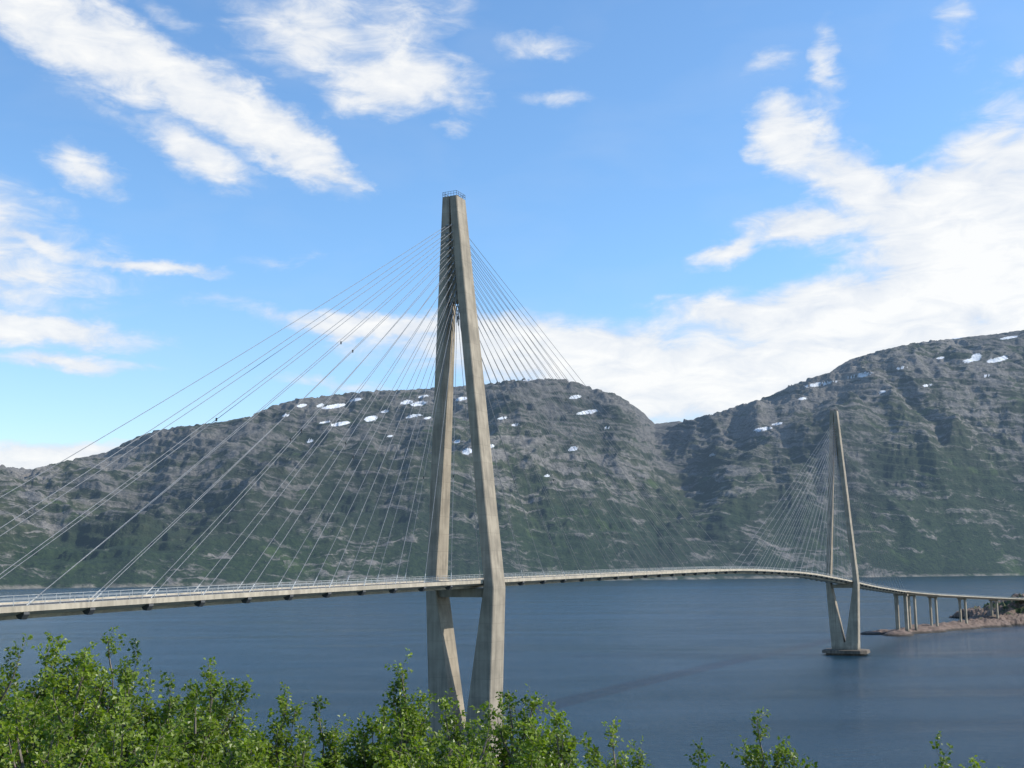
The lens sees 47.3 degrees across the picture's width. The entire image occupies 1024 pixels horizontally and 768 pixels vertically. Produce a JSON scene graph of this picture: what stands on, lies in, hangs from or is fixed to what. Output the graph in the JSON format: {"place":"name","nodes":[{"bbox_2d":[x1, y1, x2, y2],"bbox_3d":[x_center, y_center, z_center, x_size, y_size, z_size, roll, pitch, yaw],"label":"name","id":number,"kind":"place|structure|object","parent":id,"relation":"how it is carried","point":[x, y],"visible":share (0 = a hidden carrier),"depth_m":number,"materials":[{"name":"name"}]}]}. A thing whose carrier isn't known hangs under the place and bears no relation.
{"place":"outdoors","nodes":[
{"label":"outdoors","id":0,"kind":"place"},
{"bbox_2d":[0,330,1023,588],"bbox_3d":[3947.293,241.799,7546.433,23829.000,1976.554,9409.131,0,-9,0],"label":"mountain range","id":1,"kind":"structure","parent":0,"point":[932,436],"depth_m":5718.21,"materials":[{"name":"grey stone"}]},
{"bbox_2d":[0,575,1023,767],"bbox_3d":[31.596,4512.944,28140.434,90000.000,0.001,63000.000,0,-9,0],"label":"fjord water","id":2,"kind":"structure","parent":0,"point":[669,671],"depth_m":615.37,"materials":[{"name":"blue liquid"}]},
{"bbox_2d":[0,190,1023,767],"bbox_3d":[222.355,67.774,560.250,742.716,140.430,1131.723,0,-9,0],"label":"cable stayed bridge","id":3,"kind":"structure","parent":2,"relation":"in","point":[438,586],"depth_m":268.01,"materials":[{"name":"concrete"}]},
{"bbox_2d":[860,593,1023,636],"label":"rocky islet","id":4,"kind":"object","parent":2,"relation":"in","point":[1011,613],"visible":0.27,"depth_m":934.70,"materials":[{"name":"grey stone"}]},
{"bbox_2d":[0,0,1023,468],"label":"sky","id":5,"kind":"structure","parent":0,"point":[703,207],"materials":[{"name":"blue"}]},
{"bbox_3d":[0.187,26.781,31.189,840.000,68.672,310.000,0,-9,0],"label":"hillside ground","id":6,"kind":"structure","parent":0,"visible":0},
{"bbox_2d":[0,675,25,756],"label":"birch tree","id":7,"kind":"object","parent":6,"relation":"on","point":[4,677],"visible":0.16,"depth_m":19.75,"materials":[{"name":"green plant"}]},
{"bbox_2d":[0,633,82,767],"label":"birch tree","id":8,"kind":"object","parent":6,"relation":"on","point":[12,679],"visible":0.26,"depth_m":18.50,"materials":[{"name":"green plant"}]},
{"bbox_2d":[0,691,127,767],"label":"birch tree","id":9,"kind":"object","parent":6,"relation":"on","point":[11,759],"visible":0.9,"depth_m":14.14,"materials":[{"name":"green plant"}]},
{"bbox_2d":[2,632,132,767],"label":"birch tree","id":10,"kind":"object","parent":6,"relation":"on","point":[70,686],"visible":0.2,"depth_m":19.44,"materials":[{"name":"green plant"}]},
{"bbox_2d":[0,647,150,767],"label":"birch tree","id":11,"kind":"object","parent":6,"relation":"on","point":[79,749],"visible":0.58,"depth_m":16.86,"materials":[{"name":"green plant"}]},
{"bbox_2d":[45,626,155,767],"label":"birch tree","id":12,"kind":"object","parent":6,"relation":"on","point":[136,725],"visible":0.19,"depth_m":20.13,"materials":[{"name":"green plant"}]},
{"bbox_2d":[73,685,219,767],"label":"birch tree","id":13,"kind":"object","parent":6,"relation":"on","point":[163,761],"visible":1,"depth_m":14.27,"materials":[{"name":"green plant"}]},
{"bbox_2d":[114,671,221,767],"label":"birch tree","id":14,"kind":"object","parent":6,"relation":"on","point":[167,713],"visible":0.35,"depth_m":19.45,"materials":[{"name":"green plant"}]},
{"bbox_2d":[116,679,263,767],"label":"birch tree","id":15,"kind":"object","parent":6,"relation":"on","point":[246,748],"visible":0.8,"depth_m":16.47,"materials":[{"name":"green plant"}]},
{"bbox_2d":[158,656,259,764],"bbox_3d":[-5.408,9.666,20.805,2.187,9.428,2.369,0,-9,0],"label":"birch tree","id":16,"kind":"object","parent":6,"relation":"on","point":[223,709],"visible":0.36,"depth_m":21.18,"materials":[{"name":"green plant"}]},
{"bbox_2d":[202,714,288,767],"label":"birch tree","id":17,"kind":"object","parent":6,"relation":"on","point":[260,757],"visible":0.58,"depth_m":18.36,"materials":[{"name":"green plant"}]},
{"bbox_2d":[259,682,321,767],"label":"birch tree","id":18,"kind":"object","parent":6,"relation":"on","point":[279,739],"visible":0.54,"depth_m":21.20,"materials":[{"name":"green plant"}]},
{"bbox_2d":[279,730,344,767],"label":"birch tree","id":19,"kind":"object","parent":6,"relation":"on","point":[301,746],"visible":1,"depth_m":17.31,"materials":[{"name":"green plant"}]},
{"bbox_2d":[308,695,346,767],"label":"birch tree","id":20,"kind":"object","parent":6,"relation":"on","point":[334,758],"visible":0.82,"depth_m":22.09,"materials":[{"name":"green plant"}]},
{"bbox_2d":[332,704,414,767],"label":"birch tree","id":21,"kind":"object","parent":6,"relation":"on","point":[364,758],"visible":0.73,"depth_m":19.14,"materials":[{"name":"green plant"}]},
{"bbox_2d":[365,716,444,767],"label":"birch tree","id":22,"kind":"object","parent":6,"relation":"on","point":[383,749],"visible":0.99,"depth_m":16.29,"materials":[{"name":"green plant"}]},
{"bbox_2d":[379,648,443,767],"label":"birch tree","id":23,"kind":"object","parent":6,"relation":"on","point":[414,719],"visible":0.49,"depth_m":21.27,"materials":[{"name":"green plant"}]},
{"bbox_2d":[408,688,501,767],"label":"birch tree","id":24,"kind":"object","parent":6,"relation":"on","point":[456,735],"visible":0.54,"depth_m":19.26,"materials":[{"name":"green plant"}]},
{"bbox_2d":[400,701,514,767],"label":"birch tree","id":25,"kind":"object","parent":6,"relation":"on","point":[468,753],"visible":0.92,"depth_m":16.96,"materials":[{"name":"green plant"}]},
{"bbox_2d":[473,683,576,767],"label":"birch tree","id":26,"kind":"object","parent":6,"relation":"on","point":[504,732],"visible":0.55,"depth_m":20.36,"materials":[{"name":"green plant"}]},
{"bbox_2d":[484,717,589,767],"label":"birch tree","id":27,"kind":"object","parent":6,"relation":"on","point":[535,757],"visible":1,"depth_m":15.52,"materials":[{"name":"green plant"}]},
{"bbox_2d":[504,701,587,767],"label":"birch tree","id":28,"kind":"object","parent":6,"relation":"on","point":[571,742],"visible":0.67,"depth_m":19.32,"materials":[{"name":"green plant"}]},
{"bbox_2d":[561,731,617,767],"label":"birch tree","id":29,"kind":"object","parent":6,"relation":"on","point":[596,760],"visible":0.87,"depth_m":18.30,"materials":[{"name":"green plant"}]},
{"bbox_2d":[587,716,653,767],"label":"birch tree","id":30,"kind":"object","parent":6,"relation":"on","point":[612,731],"visible":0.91,"depth_m":21.32,"materials":[{"name":"green plant"}]},
{"bbox_2d":[684,737,714,767],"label":"birch tree","id":31,"kind":"object","parent":6,"relation":"on","point":[700,756],"visible":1,"depth_m":19.17,"materials":[{"name":"green plant"}]},
{"bbox_2d":[720,707,817,767],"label":"birch tree","id":32,"kind":"object","parent":6,"relation":"on","point":[755,753],"visible":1,"depth_m":20.26,"materials":[{"name":"green plant"}]},
{"bbox_2d":[924,731,969,767],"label":"birch tree","id":33,"kind":"object","parent":6,"relation":"on","point":[944,760],"visible":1,"depth_m":19.36,"materials":[{"name":"green plant"}]},
{"bbox_2d":[969,755,1002,767],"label":"birch tree","id":34,"kind":"object","parent":6,"relation":"on","point":[976,765],"visible":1,"depth_m":21.29,"materials":[{"name":"green plant"}]}
]}

